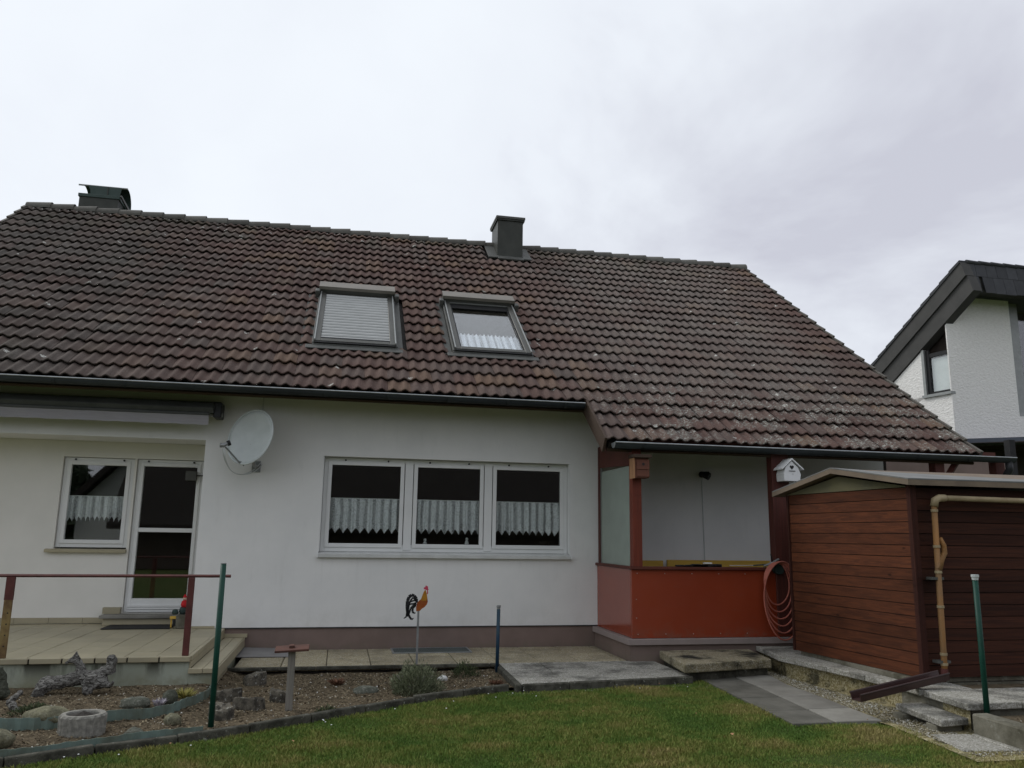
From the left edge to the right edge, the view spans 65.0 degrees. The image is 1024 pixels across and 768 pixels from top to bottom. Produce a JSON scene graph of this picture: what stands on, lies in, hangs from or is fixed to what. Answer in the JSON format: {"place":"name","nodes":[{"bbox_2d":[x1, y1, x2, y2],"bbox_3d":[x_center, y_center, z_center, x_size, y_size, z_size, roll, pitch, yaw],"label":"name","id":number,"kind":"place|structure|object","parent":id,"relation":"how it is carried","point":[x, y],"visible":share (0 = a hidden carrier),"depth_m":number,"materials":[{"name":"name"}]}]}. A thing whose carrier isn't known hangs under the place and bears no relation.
{"place":"outdoors","nodes":[
{"label":"outdoors","id":0,"kind":"place"},
{"bbox_2d":[0,624,246,687],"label":"terrace","id":1,"kind":"structure","parent":0,"point":[35,653],"depth_m":8.07,"materials":[{"name":"tile"}]},
{"bbox_2d":[0,574,230,658],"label":"terrace railing","id":2,"kind":"object","parent":1,"relation":"on","point":[8,604],"visible":1,"depth_m":7.75,"materials":[{"name":"red paint"}]},
{"bbox_2d":[100,624,173,629],"bbox_3d":[-4.650,3.030,10.025,0.790,0.012,0.440,3,-11,-12],"label":"doormat","id":3,"kind":"object","parent":1,"relation":"on","point":[147,626],"visible":0.82,"depth_m":9.97,"materials":[{"name":"black rubber"}]},
{"bbox_2d":[170,616,175,627],"bbox_3d":[-4.216,2.964,9.996,0.080,0.143,0.050,3,-11,-12],"label":"lantern","id":4,"kind":"object","parent":1,"relation":"on","point":[174,619],"visible":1,"depth_m":9.98,"materials":[{"name":"yellow metal"}]},
{"bbox_2d":[175,614,184,628],"bbox_3d":[-4.117,2.979,10.108,0.160,0.158,0.320,3,-11,-12],"label":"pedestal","id":5,"kind":"object","parent":1,"relation":"on","point":[180,621],"visible":0.4,"depth_m":9.95,"materials":[{"name":"concrete"}]},
{"bbox_2d":[172,594,186,614],"bbox_3d":[-4.178,2.773,10.119,0.186,0.244,0.098,7,-12,-30],"label":"garden gnome","id":6,"kind":"object","parent":5,"relation":"on","point":[182,609],"visible":0.84,"depth_m":10.10,"materials":[{"name":"red ceramic"}]},
{"bbox_2d":[227,646,769,692],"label":"path","id":7,"kind":"structure","parent":0,"point":[534,669],"depth_m":9.20,"materials":[{"name":"concrete"}]},
{"bbox_2d":[235,647,287,657],"bbox_3d":[-3.048,3.269,9.800,0.820,0.041,0.650,3,-11,-12],"label":"outdoor mat","id":8,"kind":"object","parent":7,"relation":"on","point":[247,652],"visible":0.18,"depth_m":9.73,"materials":[{"name":"grey rubber"}]},
{"bbox_2d":[390,647,471,653],"bbox_3d":[-1.038,3.407,10.283,1.000,0.010,0.440,3,-11,-12],"label":"light well grate","id":9,"kind":"object","parent":7,"relation":"on","point":[434,650],"visible":0.98,"depth_m":10.26,"materials":[{"name":"metal"}]},
{"bbox_2d":[659,649,770,681],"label":"step slab","id":10,"kind":"structure","parent":7,"relation":"on","point":[698,665],"depth_m":9.01,"materials":[{"name":"concrete"}]},
{"bbox_2d":[0,0,1023,364],"label":"sky","id":11,"kind":"structure","parent":0,"point":[849,154],"materials":[{"name":"white"}]},
{"bbox_2d":[1,670,1023,767],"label":"lawn","id":12,"kind":"structure","parent":0,"point":[896,761],"depth_m":5.90,"materials":[{"name":"green plant"}]},
{"bbox_2d":[972,713,1023,750],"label":"wall","id":13,"kind":"structure","parent":12,"relation":"on","point":[1001,729],"depth_m":6.24,"materials":[{"name":"concrete"}]},
{"bbox_2d":[538,540,551,544],"bbox_3d":[0.474,2.250,11.392,0.228,0.104,0.208,-4,-12,25],"label":"window plant","id":14,"kind":"object","parent":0,"point":[546,542],"depth_m":11.36,"materials":[{"name":"green plant"}]},
{"bbox_2d":[508,672,1023,756],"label":"gravel","id":15,"kind":"structure","parent":0,"point":[801,686],"depth_m":7.48,"materials":[{"name":"grey gravel"}]},
{"bbox_2d":[703,671,1023,761],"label":"garden path","id":16,"kind":"structure","parent":0,"point":[795,706],"depth_m":7.29,"materials":[{"name":"grey concrete"}]},
{"bbox_2d":[893,702,968,731],"bbox_3d":[3.577,2.864,6.853,0.358,0.143,0.679,3,-11,-12],"label":"garden step","id":17,"kind":"object","parent":16,"relation":"on","point":[935,718],"visible":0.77,"depth_m":6.74,"materials":[{"name":"concrete"}]},
{"bbox_2d":[971,574,989,713],"bbox_3d":[3.899,2.226,6.668,0.062,1.256,0.060,3,-11,-12],"label":"garden post","id":18,"kind":"object","parent":16,"relation":"on","point":[982,661],"visible":0.9,"depth_m":6.67,"materials":[{"name":"metal"}]},
{"bbox_2d":[756,646,1023,730],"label":"raised pavement","id":19,"kind":"structure","parent":0,"point":[965,699],"depth_m":7.64,"materials":[{"name":"concrete"}]},
{"bbox_2d":[772,468,1023,681],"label":"garden shed","id":20,"kind":"structure","parent":19,"relation":"on","point":[861,569],"depth_m":8.01,"materials":[{"name":"wood"}]},
{"bbox_2d":[926,494,1023,681],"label":"drain pipe","id":21,"kind":"object","parent":20,"relation":"attached to","point":[939,560],"visible":0.92,"depth_m":7.70,"materials":[{"name":"brown plastic"}]},
{"bbox_2d":[849,670,949,701],"bbox_3d":[3.473,2.696,7.177,0.973,0.219,0.152,4,-11,-16],"label":"gutter channel","id":22,"kind":"object","parent":19,"relation":"on","point":[895,686],"visible":1,"depth_m":7.15,"materials":[{"name":"brown plastic"}]},
{"bbox_2d":[999,715,1023,722],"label":"soil bed","id":23,"kind":"object","parent":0,"point":[1019,717],"depth_m":6.58,"materials":[{"name":"brown soil"}]},
{"label":"ground","id":24,"kind":"structure","parent":0,"visible":0},
{"bbox_2d":[0,684,508,767],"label":"lawn kerb","id":25,"kind":"structure","parent":24,"relation":"on","point":[72,752],"depth_m":6.16,"materials":[{"name":"concrete"}]},
{"bbox_2d":[0,668,513,749],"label":"flower bed","id":26,"kind":"object","parent":24,"relation":"on","point":[118,729],"visible":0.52,"depth_m":7.24,"materials":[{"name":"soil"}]},
{"bbox_2d":[0,665,9,699],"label":"rock","id":27,"kind":"object","parent":26,"relation":"on","point":[4,690],"visible":1,"depth_m":6.90,"materials":[{"name":"grey stone"}]},
{"bbox_2d":[0,729,15,748],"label":"rock","id":28,"kind":"object","parent":26,"relation":"on","point":[7,738],"visible":0.98,"depth_m":5.54,"materials":[{"name":"yellow stone"}]},
{"bbox_2d":[6,690,22,710],"bbox_3d":[-4.079,2.600,6.582,0.117,0.154,0.202,7,-12,-29],"label":"driftwood","id":29,"kind":"object","parent":26,"relation":"on","point":[11,703],"visible":0.8,"depth_m":6.57,"materials":[{"name":"grey wood"}]},
{"bbox_2d":[1,701,55,716],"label":"moss plant","id":30,"kind":"object","parent":26,"relation":"on","point":[31,707],"visible":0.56,"depth_m":6.46,"materials":[{"name":"green plant"}]},
{"bbox_2d":[22,706,68,722],"bbox_3d":[-3.564,2.528,6.150,0.339,0.124,0.222,3,-11,-12],"label":"rock","id":31,"kind":"object","parent":26,"relation":"on","point":[43,713],"visible":0.59,"depth_m":6.09,"materials":[{"name":"yellow stone"}]},
{"bbox_2d":[30,651,117,696],"bbox_3d":[-3.920,2.615,7.215,0.666,0.393,0.230,5,-11,-19],"label":"driftwood","id":32,"kind":"object","parent":26,"relation":"on","point":[89,681],"visible":0.99,"depth_m":7.20,"materials":[{"name":"grey wood"}]},
{"bbox_2d":[57,709,107,737],"bbox_3d":[-3.198,2.536,5.980,0.329,0.195,0.313,3,-11,-12],"label":"planter ring","id":33,"kind":"object","parent":26,"relation":"on","point":[85,723],"visible":0.95,"depth_m":5.88,"materials":[{"name":"concrete"}]},
{"bbox_2d":[0,726,202,757],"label":"lawn edging","id":34,"kind":"object","parent":26,"relation":"on","point":[109,739],"visible":0.58,"depth_m":5.69,"materials":[{"name":"plastic"}]},
{"bbox_2d":[0,685,210,730],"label":"lawn edging","id":35,"kind":"object","parent":26,"relation":"on","point":[17,724],"visible":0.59,"depth_m":6.34,"materials":[{"name":"grey plastic"}]},
{"bbox_2d":[123,727,142,733],"bbox_3d":[-2.812,2.587,5.971,0.140,0.078,0.096,3,-11,-12],"label":"rock","id":36,"kind":"object","parent":26,"relation":"on","point":[133,729],"visible":0.41,"depth_m":5.95,"materials":[{"name":"grey stone"}]},
{"bbox_2d":[119,696,150,708],"bbox_3d":[-3.183,2.686,6.785,0.252,0.086,0.185,3,-11,-12],"label":"rock","id":37,"kind":"object","parent":26,"relation":"on","point":[137,702],"visible":0.96,"depth_m":6.74,"materials":[{"name":"grey stone"}]},
{"bbox_2d":[153,698,167,705],"bbox_3d":[-2.988,2.700,6.818,0.148,0.073,0.127,-7,-13,37],"label":"crocus clump","id":38,"kind":"object","parent":26,"relation":"on","point":[160,702],"visible":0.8,"depth_m":6.82,"materials":[{"name":"purple plant"}]},
{"bbox_2d":[162,689,177,704],"bbox_3d":[-2.952,2.698,6.931,0.134,0.117,0.113,3,-11,-12],"label":"rock","id":39,"kind":"object","parent":26,"relation":"on","point":[170,696],"visible":0.78,"depth_m":6.90,"materials":[{"name":"grey stone"}]},
{"bbox_2d":[163,713,181,725],"bbox_3d":[-2.650,2.614,6.273,0.136,0.090,0.096,3,-11,-12],"label":"rock","id":40,"kind":"object","parent":26,"relation":"on","point":[172,718],"visible":1,"depth_m":6.24,"materials":[{"name":"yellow stone"}]},
{"bbox_2d":[176,686,198,698],"bbox_3d":[-2.907,2.740,7.126,0.242,0.102,0.227,-6,-13,32],"label":"grass tuft","id":41,"kind":"object","parent":26,"relation":"on","point":[185,693],"visible":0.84,"depth_m":7.11,"materials":[{"name":"yellow plant"}]},
{"bbox_2d":[208,563,226,727],"bbox_3d":[-2.366,2.131,6.441,0.047,1.358,0.046,3,-11,-12],"label":"garden post","id":42,"kind":"object","parent":26,"relation":"on","point":[217,646],"visible":0.88,"depth_m":6.43,"materials":[{"name":"metal"}]},
{"bbox_2d":[208,702,233,720],"bbox_3d":[-2.409,2.728,6.658,0.221,0.163,0.235,3,-11,-12],"label":"stone block","id":43,"kind":"object","parent":26,"relation":"on","point":[224,711],"depth_m":6.61,"materials":[{"name":"grey stone"}]},
{"bbox_2d":[216,687,241,702],"bbox_3d":[-2.617,2.879,7.411,0.249,0.163,0.202,3,-11,-12],"label":"stone block","id":44,"kind":"object","parent":26,"relation":"on","point":[226,695],"depth_m":7.33,"materials":[{"name":"grey stone"}]},
{"bbox_2d":[232,697,264,710],"bbox_3d":[-2.303,2.811,7.043,0.258,0.160,0.201,-2,-11,13],"label":"stone block","id":45,"kind":"object","parent":26,"relation":"on","point":[247,703],"depth_m":6.97,"materials":[{"name":"grey stone"}]},
{"bbox_2d":[243,671,266,685],"bbox_3d":[-2.629,3.024,8.210,0.231,0.162,0.212,3,-11,-12],"label":"stone block","id":46,"kind":"object","parent":26,"relation":"on","point":[257,678],"depth_m":8.15,"materials":[{"name":"grey stone"}]},
{"bbox_2d":[2,671,509,745],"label":"bed stones","id":47,"kind":"object","parent":26,"relation":"on","point":[243,691],"visible":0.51,"depth_m":7.29,"materials":[{"name":"grey stone"}]},
{"bbox_2d":[269,687,285,702],"bbox_3d":[-2.121,2.859,7.347,0.177,0.162,0.155,-4,-12,23],"label":"stone block","id":48,"kind":"object","parent":26,"relation":"on","point":[277,695],"depth_m":7.29,"materials":[{"name":"grey stone"}]},
{"bbox_2d":[274,644,309,710],"bbox_3d":[-1.939,2.597,7.028,0.291,0.612,0.180,3,-11,-12],"label":"wooden stand","id":49,"kind":"object","parent":26,"relation":"on","point":[291,649],"visible":0.85,"depth_m":7.01,"materials":[{"name":"brown wood"}]},
{"bbox_2d":[314,703,335,711],"bbox_3d":[-1.599,2.809,6.940,0.210,0.078,0.227,-9,-14,42],"label":"moss plant","id":50,"kind":"object","parent":26,"relation":"on","point":[329,707],"visible":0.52,"depth_m":6.94,"materials":[{"name":"green plant"}]},
{"bbox_2d":[327,678,345,684],"bbox_3d":[-1.799,3.044,8.227,0.214,0.081,0.191,-5,-12,29],"label":"dry plant","id":51,"kind":"object","parent":26,"relation":"on","point":[336,682],"visible":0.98,"depth_m":8.21,"materials":[{"name":"red plant"}]},
{"bbox_2d":[353,685,378,693],"bbox_3d":[-1.423,2.975,7.820,0.256,0.077,0.173,3,-11,-12],"label":"rock","id":52,"kind":"object","parent":26,"relation":"on","point":[365,689],"visible":0.84,"depth_m":7.77,"materials":[{"name":"grey stone"}]},
{"bbox_2d":[404,586,428,663],"bbox_3d":[-1.116,2.818,9.277,0.280,0.957,0.019,3,-11,-9],"label":"rooster stake","id":53,"kind":"object","parent":26,"relation":"on","point":[419,605],"visible":0.98,"depth_m":9.32,"materials":[{"name":"metal"}]},
{"bbox_2d":[389,659,446,696],"bbox_3d":[-0.917,2.876,7.885,0.582,0.357,0.597,3,-11,-12],"label":"lavender shrub","id":54,"kind":"object","parent":26,"relation":"on","point":[413,679],"visible":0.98,"depth_m":7.83,"materials":[{"name":"green plant"}]},
{"bbox_2d":[437,675,447,680],"bbox_3d":[-0.738,3.122,8.527,0.120,0.060,0.082,3,-11,-12],"label":"white stone","id":55,"kind":"object","parent":26,"relation":"on","point":[445,677],"visible":0.65,"depth_m":8.50,"materials":[{"name":"white stone"}]},
{"bbox_2d":[451,658,480,677],"bbox_3d":[-0.502,3.122,8.821,0.345,0.233,0.333,3,-11,-12],"label":"shrub","id":56,"kind":"object","parent":26,"relation":"on","point":[457,669],"visible":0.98,"depth_m":8.80,"materials":[{"name":"green plant"}]},
{"bbox_2d":[488,678,504,684],"bbox_3d":[-0.155,3.069,8.281,0.176,0.073,0.197,-9,-14,41],"label":"dry plant","id":57,"kind":"object","parent":26,"relation":"on","point":[495,682],"visible":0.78,"depth_m":8.25,"materials":[{"name":"red plant"}]},
{"bbox_2d":[495,605,500,672],"bbox_3d":[-0.161,2.942,9.196,0.053,0.791,0.049,3,-11,-12],"label":"garden post","id":58,"kind":"object","parent":26,"relation":"on","point":[497,638],"visible":0.88,"depth_m":9.19,"materials":[{"name":"metal"}]},
{"bbox_2d":[0,184,1016,658],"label":"house","id":59,"kind":"structure","parent":24,"relation":"on","point":[442,396],"depth_m":11.24,"materials":[{"name":"white paint"}]},
{"bbox_2d":[44,457,134,552],"bbox_3d":[-5.565,1.600,10.648,0.980,1.239,0.183,3,-11,-12],"label":"window","id":60,"kind":"structure","parent":59,"relation":"in","point":[67,501],"depth_m":10.67,"materials":[{"name":"white plastic"}]},
{"bbox_2d":[0,392,224,424],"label":"awning","id":61,"kind":"object","parent":59,"relation":"attached to","point":[45,406],"visible":1,"depth_m":9.96,"materials":[{"name":"grey fabric"}]},
{"bbox_2d":[123,459,203,611],"bbox_3d":[-4.643,2.020,10.750,0.859,2.000,0.190,3,-11,-12],"label":"terrace door","id":62,"kind":"structure","parent":59,"relation":"in","point":[131,604],"depth_m":10.76,"materials":[{"name":"white plastic"}]},
{"bbox_2d":[220,409,273,474],"bbox_3d":[-3.341,0.737,10.203,0.620,0.835,0.659,3,-11,-12],"label":"satellite dish","id":63,"kind":"object","parent":59,"relation":"attached to","point":[249,439],"visible":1,"depth_m":10.18,"materials":[{"name":"paint"}]},
{"bbox_2d":[316,456,572,559],"bbox_3d":[-0.876,1.716,11.029,3.436,1.322,0.380,3,-11,-12],"label":"window","id":64,"kind":"structure","parent":59,"relation":"in","point":[488,509],"depth_m":11.00,"materials":[{"name":"white plastic"}]},
{"bbox_2d":[701,478,704,559],"bbox_3d":[2.766,2.016,11.609,0.022,1.310,0.014,3,-11,-12],"label":"lamp cable","id":65,"kind":"object","parent":59,"relation":"attached to","point":[703,519],"visible":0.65,"depth_m":11.61,"materials":[{"name":"grey plastic"}]},
{"bbox_2d":[699,471,710,479],"bbox_3d":[2.804,1.329,11.642,0.154,0.136,0.211,3,-11,-12],"label":"wall lamp","id":66,"kind":"object","parent":59,"relation":"attached to","point":[705,475],"visible":1,"depth_m":11.59,"materials":[{"name":"black metal"}]},
{"bbox_2d":[592,438,1004,664],"bbox_3d":[3.483,2.614,13.510,5.585,3.300,6.440,3,-11,-12],"label":"porch","id":67,"kind":"object","parent":24,"relation":"on","point":[648,613],"visible":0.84,"depth_m":10.07,"materials":[{"name":"brown paint"}]},
{"bbox_2d":[628,454,651,478],"bbox_3d":[1.592,1.028,9.988,0.240,0.295,0.197,3,-11,-12],"label":"nest box","id":68,"kind":"object","parent":67,"relation":"attached to","point":[639,466],"visible":1,"depth_m":9.93,"materials":[{"name":"brown wood"}]},
{"bbox_2d":[675,562,764,566],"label":"hand tools","id":69,"kind":"object","parent":67,"relation":"on","point":[707,564],"visible":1,"depth_m":10.08,"materials":[{"name":"yellow"}]},
{"bbox_2d":[763,554,778,566],"bbox_3d":[3.313,2.242,10.206,0.249,0.164,0.044,3,-11,-12],"label":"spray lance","id":70,"kind":"object","parent":67,"relation":"hanging from","point":[768,564],"visible":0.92,"depth_m":10.19,"materials":[{"name":"metal"}]},
{"bbox_2d":[763,561,792,640],"bbox_3d":[3.383,2.715,10.086,0.539,0.969,0.150,3,-11,-12],"label":"garden hose","id":71,"kind":"object","parent":67,"relation":"attached to","point":[778,567],"visible":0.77,"depth_m":10.05,"materials":[{"name":"orange plastic"}]},
{"bbox_2d":[773,458,803,481],"bbox_3d":[3.574,1.116,10.393,0.300,0.291,0.230,3,-11,-12],"label":"nest box","id":72,"kind":"object","parent":67,"relation":"attached to","point":[788,470],"visible":0.98,"depth_m":10.31,"materials":[{"name":"white paint"}]},
{"bbox_2d":[886,462,1004,473],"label":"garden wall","id":73,"kind":"structure","parent":24,"relation":"on","point":[979,468],"depth_m":15.99,"materials":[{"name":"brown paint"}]},
{"bbox_2d":[871,260,1023,438],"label":"neighbour house","id":74,"kind":"structure","parent":24,"relation":"on","point":[951,354],"depth_m":20.32,"materials":[{"name":"white paint"}]},
{"bbox_2d":[921,333,955,398],"bbox_3d":[10.845,-0.568,20.610,0.360,1.840,1.060,5,-12,-22],"label":"window","id":75,"kind":"structure","parent":74,"relation":"in","point":[935,369],"depth_m":20.57,"materials":[{"name":"grey glass"}]},
{"bbox_2d":[1017,312,1023,373],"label":"front window","id":76,"kind":"structure","parent":74,"relation":"in","point":[1020,315],"depth_m":21.01,"materials":[{"name":"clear glass"}]},
{"bbox_2d":[967,437,1023,474],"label":"carport","id":77,"kind":"object","parent":24,"relation":"on","point":[1007,447],"visible":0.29,"depth_m":19.21,"materials":[{"name":"grey"}]},
{"bbox_3d":[2.578,2.992,11.052,2.420,0.820,0.540,3,-11,-12],"label":"bench top","id":78,"kind":"object","parent":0,"visible":0},
{"bbox_2d":[643,560,662,565],"bbox_3d":[1.902,2.527,11.228,0.440,0.120,0.030,3,-11,-12],"label":"short yellow board","id":79,"kind":"object","parent":78,"relation":"on","point":[652,562],"visible":0.34,"depth_m":11.23,"materials":[{"name":"yellow wood"}]},
{"bbox_2d":[667,560,769,566],"bbox_3d":[2.949,2.578,11.443,1.580,0.130,0.030,3,-11,-12],"label":"yellow board","id":80,"kind":"object","parent":78,"relation":"on","point":[725,563],"visible":0.48,"depth_m":11.44,"materials":[{"name":"yellow wood"}]}
]}

